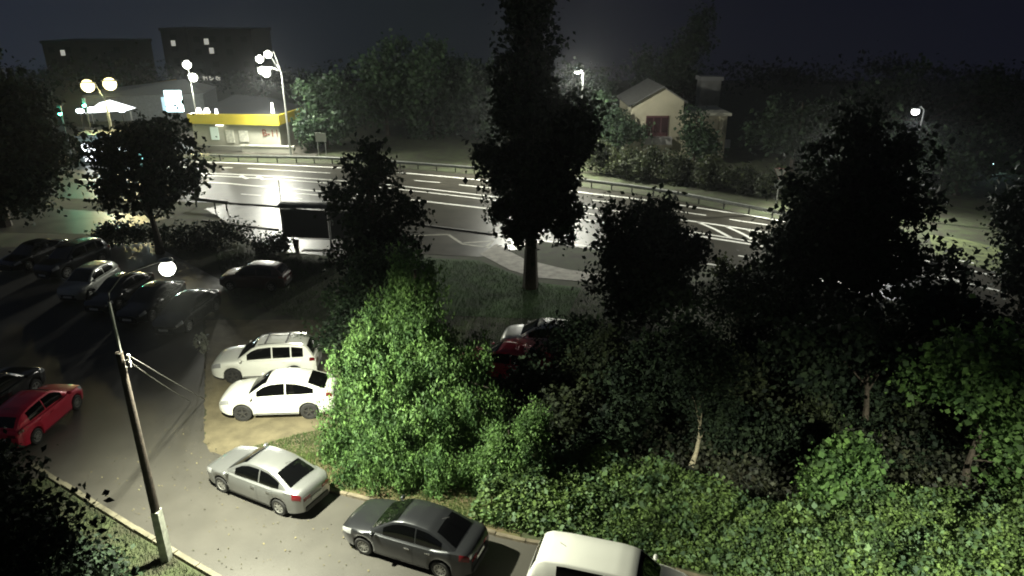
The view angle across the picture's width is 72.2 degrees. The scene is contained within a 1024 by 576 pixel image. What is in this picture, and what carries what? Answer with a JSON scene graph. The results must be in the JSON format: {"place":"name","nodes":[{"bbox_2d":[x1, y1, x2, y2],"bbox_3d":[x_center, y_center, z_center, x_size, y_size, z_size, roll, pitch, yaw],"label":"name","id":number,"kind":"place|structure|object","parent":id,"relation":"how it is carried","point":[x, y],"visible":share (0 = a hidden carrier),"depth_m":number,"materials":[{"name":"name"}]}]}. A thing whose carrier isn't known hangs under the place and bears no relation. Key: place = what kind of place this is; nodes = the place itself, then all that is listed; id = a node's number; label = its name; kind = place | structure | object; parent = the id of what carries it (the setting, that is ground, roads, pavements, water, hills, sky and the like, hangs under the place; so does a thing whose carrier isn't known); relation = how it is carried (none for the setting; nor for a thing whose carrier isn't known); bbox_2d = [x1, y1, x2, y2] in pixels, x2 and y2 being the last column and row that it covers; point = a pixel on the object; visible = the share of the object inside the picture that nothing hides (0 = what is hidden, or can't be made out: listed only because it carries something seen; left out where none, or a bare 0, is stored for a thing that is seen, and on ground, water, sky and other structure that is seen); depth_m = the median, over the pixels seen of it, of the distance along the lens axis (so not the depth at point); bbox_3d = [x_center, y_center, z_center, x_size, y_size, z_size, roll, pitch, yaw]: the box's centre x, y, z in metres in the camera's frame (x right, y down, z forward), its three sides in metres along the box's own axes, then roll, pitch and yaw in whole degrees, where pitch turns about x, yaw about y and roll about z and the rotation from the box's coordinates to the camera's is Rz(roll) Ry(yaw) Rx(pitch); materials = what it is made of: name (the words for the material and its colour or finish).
{"place":"outdoors","nodes":[
{"label":"outdoors","id":0,"kind":"place"},
{"bbox_2d":[0,206,171,233],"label":"side road","id":1,"kind":"structure","parent":0,"point":[77,222],"depth_m":55.33,"materials":[{"name":"grey asphalt"}]},
{"bbox_2d":[52,125,341,155],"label":"shop forecourt","id":2,"kind":"structure","parent":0,"point":[299,151],"depth_m":83.31,"materials":[{"name":"grey concrete"}]},
{"bbox_2d":[87,100,134,123],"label":"lit canopy","id":3,"kind":"object","parent":2,"relation":"on","point":[113,106],"visible":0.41,"depth_m":94.45,"materials":[{"name":"white"}]},
{"bbox_2d":[161,90,183,134],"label":"sign pylon","id":4,"kind":"object","parent":2,"relation":"on","point":[170,98],"visible":0.79,"depth_m":92.30,"materials":[{"name":"grey metal"}]},
{"bbox_2d":[240,144,294,152],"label":"wall","id":5,"kind":"structure","parent":2,"relation":"on","point":[266,148],"depth_m":81.75,"materials":[{"name":"paint"}]},
{"bbox_2d":[254,51,291,154],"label":"street lamp","id":6,"kind":"object","parent":2,"relation":"on","point":[264,71],"visible":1,"depth_m":77.18,"materials":[{"name":"metal"}]},
{"bbox_2d":[187,94,306,150],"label":"kiosk building","id":7,"kind":"structure","parent":0,"point":[235,122],"depth_m":83.23,"materials":[{"name":"paint"}]},
{"bbox_2d":[0,242,536,575],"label":"yard asphalt","id":8,"kind":"structure","parent":0,"point":[50,332],"depth_m":26.86,"materials":[{"name":"grey asphalt"}]},
{"bbox_2d":[0,366,45,404],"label":"parked car","id":9,"kind":"object","parent":8,"relation":"on","point":[14,380],"visible":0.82,"depth_m":29.59,"materials":[{"name":"black paint"}]},
{"bbox_2d":[0,235,68,271],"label":"parked car","id":10,"kind":"object","parent":8,"relation":"on","point":[28,255],"visible":0.83,"depth_m":45.12,"materials":[{"name":"black paint"}]},
{"bbox_2d":[0,384,82,447],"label":"parked car","id":11,"kind":"object","parent":8,"relation":"on","point":[26,415],"visible":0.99,"depth_m":27.14,"materials":[{"name":"red paint"}]},
{"bbox_2d":[33,236,110,278],"bbox_3d":[-28.002,-2.006,44.692,2.175,1.827,4.685,6,22,15],"label":"parked car","id":12,"kind":"object","parent":8,"relation":"on","point":[66,259],"visible":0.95,"depth_m":44.00,"materials":[{"name":"grey paint"}]},
{"bbox_2d":[57,258,120,300],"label":"parked car","id":13,"kind":"object","parent":8,"relation":"on","point":[83,281],"visible":0.86,"depth_m":40.48,"materials":[{"name":"grey paint"}]},
{"bbox_2d":[84,270,154,312],"bbox_3d":[-22.301,0.022,39.902,2.062,1.582,4.535,3,22,7],"label":"parked car","id":14,"kind":"object","parent":8,"relation":"on","point":[128,285],"visible":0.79,"depth_m":39.05,"materials":[{"name":"black paint"}]},
{"bbox_2d":[116,277,186,323],"bbox_3d":[-19.801,0.537,38.600,2.062,1.582,4.535,3,22,7],"label":"parked car","id":15,"kind":"object","parent":8,"relation":"on","point":[145,302],"visible":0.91,"depth_m":37.75,"materials":[{"name":"black paint"}]},
{"bbox_2d":[152,285,220,334],"bbox_3d":[-17.301,1.016,37.391,2.062,1.582,4.535,3,22,7],"label":"parked car","id":16,"kind":"object","parent":8,"relation":"on","point":[186,310],"visible":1,"depth_m":36.61,"materials":[{"name":"black paint"}]},
{"bbox_2d":[207,443,329,515],"bbox_3d":[-8.468,6.276,24.107,4.535,1.582,2.062,11,24,25],"label":"parked car","id":17,"kind":"object","parent":8,"relation":"on","point":[281,482],"visible":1,"depth_m":23.40,"materials":[{"name":"silver metal"}]},
{"bbox_2d":[342,494,488,575],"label":"parked car","id":18,"kind":"object","parent":8,"relation":"on","point":[439,540],"visible":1,"depth_m":20.84,"materials":[{"name":"grey paint"}]},
{"bbox_2d":[527,531,686,575],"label":"parked car","id":19,"kind":"object","parent":8,"relation":"on","point":[558,553],"visible":1,"depth_m":19.03,"materials":[{"name":"white paint"}]},
{"bbox_2d":[203,320,340,454],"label":"dirt ground patch","id":20,"kind":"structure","parent":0,"point":[225,433],"depth_m":28.84,"materials":[{"name":"beige soil"}]},
{"bbox_2d":[211,331,321,382],"bbox_3d":[-11.158,3.053,31.914,4.685,1.827,2.175,-2,22,-5],"label":"parked car","id":21,"kind":"object","parent":20,"relation":"on","point":[259,355],"visible":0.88,"depth_m":31.19,"materials":[{"name":"white paint"}]},
{"bbox_2d":[219,367,339,420],"bbox_3d":[-9.608,4.235,29.016,4.685,1.762,2.190,-1,22,-3],"label":"parked car","id":22,"kind":"object","parent":20,"relation":"on","point":[290,390],"visible":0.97,"depth_m":28.31,"materials":[{"name":"white paint"}]},
{"bbox_2d":[253,428,336,459],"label":"rough grass","id":23,"kind":"structure","parent":20,"relation":"on","point":[292,438],"depth_m":26.91,"materials":[{"name":"green plant"}]},
{"bbox_2d":[206,204,538,256],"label":"bus stop pavement","id":24,"kind":"structure","parent":0,"point":[265,216],"depth_m":51.62,"materials":[{"name":"grey concrete"}]},
{"bbox_2d":[276,200,382,242],"bbox_3d":[-12.530,-4.496,49.197,7.100,3.140,2.100,2,22,5],"label":"bus shelter","id":25,"kind":"object","parent":24,"relation":"on","point":[301,224],"visible":0.47,"depth_m":48.44,"materials":[{"name":"grey metal"}]},
{"bbox_2d":[298,416,528,536],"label":"lawn","id":26,"kind":"structure","parent":0,"point":[500,530],"depth_m":24.13,"materials":[{"name":"plant"}]},
{"bbox_2d":[312,241,515,501],"bbox_3d":[-3.563,2.450,25.690,7.804,7.678,7.636,0,22,0],"label":"weeping tree","id":27,"kind":"object","parent":26,"relation":"on","point":[418,344],"visible":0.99,"depth_m":25.45,"materials":[{"name":"green plant"}]},
{"bbox_2d":[452,390,557,499],"bbox_3d":[-0.268,5.366,24.094,3.480,3.421,2.602,5,22,13],"label":"drooping shrub","id":28,"kind":"object","parent":26,"relation":"on","point":[522,442],"visible":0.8,"depth_m":23.82,"materials":[{"name":"green plant"}]},
{"bbox_2d":[417,257,580,319],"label":"lawn by path","id":29,"kind":"structure","parent":0,"point":[500,313],"depth_m":41.12,"materials":[{"name":"green plant"}]},
{"bbox_2d":[462,0,616,290],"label":"giant tree","id":30,"kind":"object","parent":29,"relation":"on","point":[532,181],"visible":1,"depth_m":37.63,"materials":[{"name":"green plant"}]},
{"bbox_2d":[0,80,1023,575],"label":"ground","id":31,"kind":"structure","parent":0,"point":[964,212],"depth_m":57.81,"materials":[{"name":"green plant"}]},
{"bbox_2d":[0,47,92,227],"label":"dark tree","id":32,"kind":"object","parent":31,"relation":"on","point":[32,144],"visible":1,"depth_m":50.50,"materials":[{"name":"green plant"}]},
{"bbox_2d":[0,427,148,575],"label":"dark tree","id":33,"kind":"object","parent":31,"relation":"on","point":[33,541],"visible":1,"depth_m":13.60,"materials":[{"name":"green plant"}]},
{"bbox_2d":[39,39,157,79],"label":"tower block","id":34,"kind":"structure","parent":31,"relation":"on","point":[60,51],"depth_m":200.17,"materials":[{"name":"concrete"}]},
{"bbox_2d":[32,480,201,575],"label":"kerb grass","id":35,"kind":"structure","parent":31,"relation":"on","point":[125,541],"depth_m":21.86,"materials":[{"name":"green plant"}]},
{"bbox_2d":[31,462,221,575],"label":"yard kerb","id":36,"kind":"structure","parent":31,"relation":"on","point":[176,553],"depth_m":22.57,"materials":[{"name":"grey concrete"}]},
{"bbox_2d":[107,257,175,561],"bbox_3d":[-9.888,3.753,20.104,1.948,9.420,0.418,-17,27,-36],"label":"utility pole","id":37,"kind":"object","parent":31,"relation":"on","point":[167,267],"visible":1,"depth_m":19.69,"materials":[{"name":"grey concrete"}]},
{"bbox_2d":[63,98,223,254],"bbox_3d":[-24.114,-7.229,46.807,8.463,10.095,7.348,5,22,13],"label":"round tree","id":38,"kind":"object","parent":31,"relation":"on","point":[134,142],"visible":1,"depth_m":45.22,"materials":[{"name":"green plant"}]},
{"bbox_2d":[82,79,217,120],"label":"market hall","id":39,"kind":"structure","parent":31,"relation":"on","point":[142,97],"depth_m":105.65,"materials":[{"name":"grey"}]},
{"bbox_2d":[158,27,207,79],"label":"tower block","id":40,"kind":"structure","parent":31,"relation":"on","point":[175,43],"depth_m":204.02,"materials":[{"name":"concrete"}]},
{"bbox_2d":[83,212,296,255],"bbox_3d":[-22.473,-4.082,49.242,15.911,2.563,4.081,3,22,8],"label":"hedge mass","id":41,"kind":"object","parent":31,"relation":"on","point":[108,232],"visible":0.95,"depth_m":48.98,"materials":[{"name":"green plant"}]},
{"bbox_2d":[186,27,274,79],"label":"tower block","id":42,"kind":"structure","parent":31,"relation":"on","point":[228,50],"depth_m":190.35,"materials":[{"name":"concrete"}]},
{"bbox_2d":[219,260,291,291],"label":"parked car","id":43,"kind":"object","parent":31,"relation":"on","point":[271,276],"visible":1,"depth_m":41.37,"materials":[{"name":"black paint"}]},
{"bbox_2d":[279,65,367,152],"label":"roadside tree","id":44,"kind":"object","parent":31,"relation":"on","point":[338,112],"visible":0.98,"depth_m":81.11,"materials":[{"name":"green plant"}]},
{"bbox_2d":[297,226,447,369],"bbox_3d":[-6.177,0.589,31.887,6.311,6.561,4.678,-20,29,-40],"label":"understorey tree","id":45,"kind":"object","parent":31,"relation":"on","point":[375,273],"visible":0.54,"depth_m":31.36,"materials":[{"name":"green plant"}]},
{"bbox_2d":[313,129,436,298],"bbox_3d":[-6.903,-2.719,35.120,6.657,10.338,5.279,0,22,0],"label":"broadleaf tree","id":46,"kind":"object","parent":31,"relation":"on","point":[372,174],"visible":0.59,"depth_m":34.03,"materials":[{"name":"green plant"}]},
{"bbox_2d":[341,27,429,137],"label":"roadside tree","id":47,"kind":"object","parent":31,"relation":"on","point":[377,86],"visible":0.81,"depth_m":89.30,"materials":[{"name":"green plant"}]},
{"bbox_2d":[386,32,463,139],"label":"roadside tree","id":48,"kind":"object","parent":31,"relation":"on","point":[431,88],"visible":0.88,"depth_m":88.73,"materials":[{"name":"green plant"}]},
{"bbox_2d":[213,250,657,417],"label":"dim grass","id":49,"kind":"structure","parent":31,"relation":"on","point":[487,276],"depth_m":40.77,"materials":[{"name":"green plant"}]},
{"bbox_2d":[428,42,498,139],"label":"roadside tree","id":50,"kind":"object","parent":31,"relation":"on","point":[463,98],"visible":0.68,"depth_m":87.14,"materials":[{"name":"green plant"}]},
{"bbox_2d":[462,341,555,379],"bbox_3d":[-0.308,3.221,31.823,4.535,1.582,2.062,6,22,16],"label":"parked car","id":51,"kind":"object","parent":31,"relation":"on","point":[504,350],"visible":0.3,"depth_m":31.15,"materials":[{"name":"red paint"}]},
{"bbox_2d":[467,70,553,143],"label":"roadside tree","id":52,"kind":"object","parent":31,"relation":"on","point":[484,126],"visible":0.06,"depth_m":85.17,"materials":[{"name":"green plant"}]},
{"bbox_2d":[0,40,1023,97],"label":"woods","id":53,"kind":"object","parent":31,"relation":"on","point":[783,74],"visible":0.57,"depth_m":150.69,"materials":[{"name":"green plant"}]},
{"bbox_2d":[329,487,703,575],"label":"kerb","id":54,"kind":"structure","parent":31,"relation":"on","point":[490,531],"depth_m":22.15,"materials":[{"name":"grey concrete"}]},
{"bbox_2d":[485,347,564,415],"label":"shrub","id":55,"kind":"object","parent":31,"relation":"on","point":[532,378],"visible":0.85,"depth_m":28.80,"materials":[{"name":"green plant"}]},
{"bbox_2d":[500,318,569,352],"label":"parked car","id":56,"kind":"object","parent":31,"relation":"on","point":[522,333],"visible":0.37,"depth_m":33.70,"materials":[{"name":"white paint"}]},
{"bbox_2d":[503,380,602,454],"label":"shrub","id":57,"kind":"object","parent":31,"relation":"on","point":[565,403],"visible":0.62,"depth_m":26.29,"materials":[{"name":"green plant"}]},
{"bbox_2d":[526,310,612,385],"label":"shrub","id":58,"kind":"object","parent":31,"relation":"on","point":[575,328],"visible":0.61,"depth_m":30.97,"materials":[{"name":"green plant"}]},
{"bbox_2d":[550,57,621,122],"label":"roadside tree","id":59,"kind":"object","parent":31,"relation":"on","point":[570,83],"visible":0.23,"depth_m":86.19,"materials":[{"name":"green plant"}]},
{"bbox_2d":[551,314,641,404],"bbox_3d":[3.628,2.980,29.738,4.414,3.693,3.893,6,22,14],"label":"shrub","id":60,"kind":"object","parent":31,"relation":"on","point":[608,340],"visible":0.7,"depth_m":29.31,"materials":[{"name":"green plant"}]},
{"bbox_2d":[584,135,616,173],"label":"roadside bush","id":61,"kind":"object","parent":31,"relation":"on","point":[595,161],"visible":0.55,"depth_m":70.38,"materials":[{"name":"green plant"}]},
{"bbox_2d":[561,385,655,462],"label":"shrub","id":62,"kind":"object","parent":31,"relation":"on","point":[622,427],"visible":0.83,"depth_m":25.66,"materials":[{"name":"green plant"}]},
{"bbox_2d":[600,144,643,180],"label":"roadside bush","id":63,"kind":"object","parent":31,"relation":"on","point":[619,162],"visible":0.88,"depth_m":69.06,"materials":[{"name":"green plant"}]},
{"bbox_2d":[590,87,655,161],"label":"garden tree","id":64,"kind":"object","parent":31,"relation":"on","point":[622,130],"visible":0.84,"depth_m":75.17,"materials":[{"name":"green plant"}]},
{"bbox_2d":[582,347,695,427],"bbox_3d":[5.345,3.817,28.311,4.791,3.202,3.363,7,23,17],"label":"shrub","id":65,"kind":"object","parent":31,"relation":"on","point":[654,405],"visible":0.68,"depth_m":27.62,"materials":[{"name":"green plant"}]},
{"bbox_2d":[586,311,700,411],"bbox_3d":[5.569,3.244,29.079,5.137,3.686,4.661,0,22,0],"label":"shrub","id":66,"kind":"object","parent":31,"relation":"on","point":[642,346],"visible":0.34,"depth_m":28.79,"materials":[{"name":"green plant"}]},
{"bbox_2d":[571,175,720,335],"bbox_3d":[6.806,-1.677,35.868,7.204,7.908,5.473,12,24,27],"label":"bushy tree","id":67,"kind":"object","parent":31,"relation":"on","point":[653,255],"visible":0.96,"depth_m":35.23,"materials":[{"name":"green plant"}]},
{"bbox_2d":[626,142,671,182],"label":"roadside bush","id":68,"kind":"object","parent":31,"relation":"on","point":[652,155],"visible":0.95,"depth_m":67.85,"materials":[{"name":"green plant"}]},
{"bbox_2d":[625,0,720,105],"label":"roadside tree","id":69,"kind":"object","parent":31,"relation":"on","point":[680,73],"visible":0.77,"depth_m":94.44,"materials":[{"name":"green plant"}]},
{"bbox_2d":[651,148,699,186],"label":"roadside bush","id":70,"kind":"object","parent":31,"relation":"on","point":[679,177],"visible":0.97,"depth_m":66.56,"materials":[{"name":"green plant"}]},
{"bbox_2d":[651,306,732,353],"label":"shrub","id":71,"kind":"object","parent":31,"relation":"on","point":[701,323],"visible":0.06,"depth_m":30.47,"materials":[{"name":"green plant"}]},
{"bbox_2d":[673,103,728,163],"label":"garden tree","id":72,"kind":"object","parent":31,"relation":"on","point":[698,140],"visible":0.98,"depth_m":75.63,"materials":[{"name":"green plant"}]},
{"bbox_2d":[645,319,764,467],"bbox_3d":[6.861,3.893,24.891,3.350,5.584,3.797,-15,26,-33],"label":"slim tree","id":73,"kind":"object","parent":31,"relation":"on","point":[704,368],"visible":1,"depth_m":24.21,"materials":[{"name":"green plant"}]},
{"bbox_2d":[686,150,732,189],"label":"roadside bush","id":74,"kind":"object","parent":31,"relation":"on","point":[705,169],"visible":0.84,"depth_m":64.94,"materials":[{"name":"green plant"}]},
{"bbox_2d":[709,251,736,281],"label":"verge shrub","id":75,"kind":"object","parent":31,"relation":"on","point":[723,263],"visible":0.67,"depth_m":42.84,"materials":[{"name":"green plant"}]},
{"bbox_2d":[683,329,780,419],"bbox_3d":[8.471,3.504,28.269,3.705,3.811,4.102,0,22,0],"label":"shrub","id":76,"kind":"object","parent":31,"relation":"on","point":[757,377],"visible":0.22,"depth_m":27.15,"materials":[{"name":"green plant"}]},
{"bbox_2d":[710,162,762,195],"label":"roadside bush","id":77,"kind":"object","parent":31,"relation":"on","point":[739,176],"visible":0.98,"depth_m":63.38,"materials":[{"name":"green plant"}]},
{"bbox_2d":[677,259,810,353],"bbox_3d":[11.254,0.704,34.594,6.161,4.342,4.742,0,22,0],"label":"shrub","id":78,"kind":"object","parent":31,"relation":"on","point":[733,295],"visible":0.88,"depth_m":34.33,"materials":[{"name":"green plant"}]},
{"bbox_2d":[468,435,1023,575],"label":"ground cover","id":79,"kind":"object","parent":31,"relation":"on","point":[832,530],"visible":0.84,"depth_m":22.01,"materials":[{"name":"green plant"}]},
{"bbox_2d":[707,388,815,467],"bbox_3d":[9.216,5.204,25.654,3.856,2.591,2.715,7,23,16],"label":"shrub","id":80,"kind":"object","parent":31,"relation":"on","point":[780,442],"visible":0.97,"depth_m":25.24,"materials":[{"name":"green plant"}]},
{"bbox_2d":[746,158,795,198],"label":"roadside bush","id":81,"kind":"object","parent":31,"relation":"on","point":[764,182],"visible":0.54,"depth_m":61.93,"materials":[{"name":"green plant"}]},
{"bbox_2d":[541,334,1023,474],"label":"thicket floor","id":82,"kind":"structure","parent":31,"relation":"on","point":[904,425],"depth_m":26.89,"materials":[{"name":"green plant"}]},
{"bbox_2d":[567,399,1023,506],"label":"dry undergrowth","id":83,"kind":"object","parent":31,"relation":"on","point":[918,479],"visible":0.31,"depth_m":25.24,"materials":[{"name":"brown plant"}]},
{"bbox_2d":[748,331,842,411],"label":"shrub","id":84,"kind":"object","parent":31,"relation":"on","point":[769,351],"visible":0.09,"depth_m":29.46,"materials":[{"name":"green plant"}]},
{"bbox_2d":[747,385,847,457],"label":"shrub","id":85,"kind":"object","parent":31,"relation":"on","point":[820,425],"visible":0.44,"depth_m":25.75,"materials":[{"name":"green plant"}]},
{"bbox_2d":[734,85,893,171],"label":"background tree","id":86,"kind":"object","parent":31,"relation":"on","point":[805,122],"visible":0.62,"depth_m":70.42,"materials":[{"name":"green plant"}]},
{"bbox_2d":[790,414,901,520],"bbox_3d":[10.802,5.958,22.965,3.451,3.146,2.349,-3,22,-8],"label":"maple bush","id":87,"kind":"object","parent":31,"relation":"on","point":[855,458],"visible":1,"depth_m":22.60,"materials":[{"name":"green plant"}]},
{"bbox_2d":[729,82,987,309],"bbox_3d":[19.780,-5.180,38.967,13.585,12.277,8.025,-5,22,-13],"label":"massive tree","id":88,"kind":"object","parent":31,"relation":"on","point":[849,232],"visible":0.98,"depth_m":38.10,"materials":[{"name":"green plant"}]},
{"bbox_2d":[818,359,917,421],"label":"shrub","id":89,"kind":"object","parent":31,"relation":"on","point":[875,393],"visible":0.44,"depth_m":28.50,"materials":[{"name":"green plant"}]},
{"bbox_2d":[755,253,1023,425],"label":"maple tree","id":90,"kind":"object","parent":31,"relation":"on","point":[924,302],"visible":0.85,"depth_m":26.34,"materials":[{"name":"green plant"}]},
{"bbox_2d":[804,95,1023,198],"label":"background tree","id":91,"kind":"object","parent":31,"relation":"on","point":[964,162],"visible":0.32,"depth_m":61.14,"materials":[{"name":"green plant"}]},
{"bbox_2d":[844,52,1023,169],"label":"background tree","id":92,"kind":"object","parent":31,"relation":"on","point":[993,104],"visible":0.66,"depth_m":72.83,"materials":[{"name":"green plant"}]},
{"bbox_2d":[884,362,983,436],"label":"shrub","id":93,"kind":"object","parent":31,"relation":"on","point":[920,413],"visible":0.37,"depth_m":27.24,"materials":[{"name":"green plant"}]},
{"bbox_2d":[871,293,1023,500],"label":"maple tree","id":94,"kind":"object","parent":31,"relation":"on","point":[981,371],"visible":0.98,"depth_m":22.65,"materials":[{"name":"green plant"}]},
{"bbox_2d":[974,161,1023,316],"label":"edge tree","id":95,"kind":"object","parent":31,"relation":"on","point":[1008,210],"visible":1,"depth_m":37.41,"materials":[{"name":"green plant"}]},
{"bbox_2d":[0,0,1023,79],"label":"sky","id":96,"kind":"structure","parent":0,"point":[303,33],"materials":[{"name":"black"}]},
{"bbox_2d":[44,151,1018,322],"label":"road","id":97,"kind":"structure","parent":0,"point":[456,216],"depth_m":62.40,"materials":[{"name":"grey asphalt"}]},
{"bbox_2d":[78,78,117,129],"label":"street lamp","id":98,"kind":"object","parent":97,"relation":"on","point":[89,85],"visible":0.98,"depth_m":76.44,"materials":[{"name":"metal"}]},
{"bbox_2d":[70,145,785,218],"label":"guard rail","id":99,"kind":"object","parent":97,"relation":"on","point":[699,197],"visible":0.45,"depth_m":71.25,"materials":[{"name":"metal"}]},
{"bbox_2d":[80,162,998,290],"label":"road markings","id":100,"kind":"object","parent":97,"relation":"on","point":[280,179],"visible":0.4,"depth_m":62.38,"materials":[{"name":"paint"}]},
{"bbox_2d":[481,244,601,281],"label":"footpath","id":101,"kind":"structure","parent":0,"point":[498,254],"depth_m":45.39,"materials":[{"name":"grey concrete"}]},
{"bbox_2d":[617,78,731,157],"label":"gabled house","id":102,"kind":"structure","parent":0,"point":[647,100],"depth_m":77.59,"materials":[{"name":"beige paint"}]},
{"bbox_2d":[645,116,668,135],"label":"window","id":103,"kind":"structure","parent":102,"relation":"in","point":[660,128],"depth_m":77.69,"materials":[{"name":"red wood"}]},
{"bbox_2d":[695,75,723,106],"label":"brick chimney","id":104,"kind":"object","parent":102,"relation":"on","point":[708,88],"visible":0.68,"depth_m":88.10,"materials":[{"name":"grey brick"}]},
{"bbox_2d":[930,235,1002,272],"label":"grass verge","id":105,"kind":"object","parent":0,"point":[981,257],"depth_m":48.64,"materials":[{"name":"green plant"}]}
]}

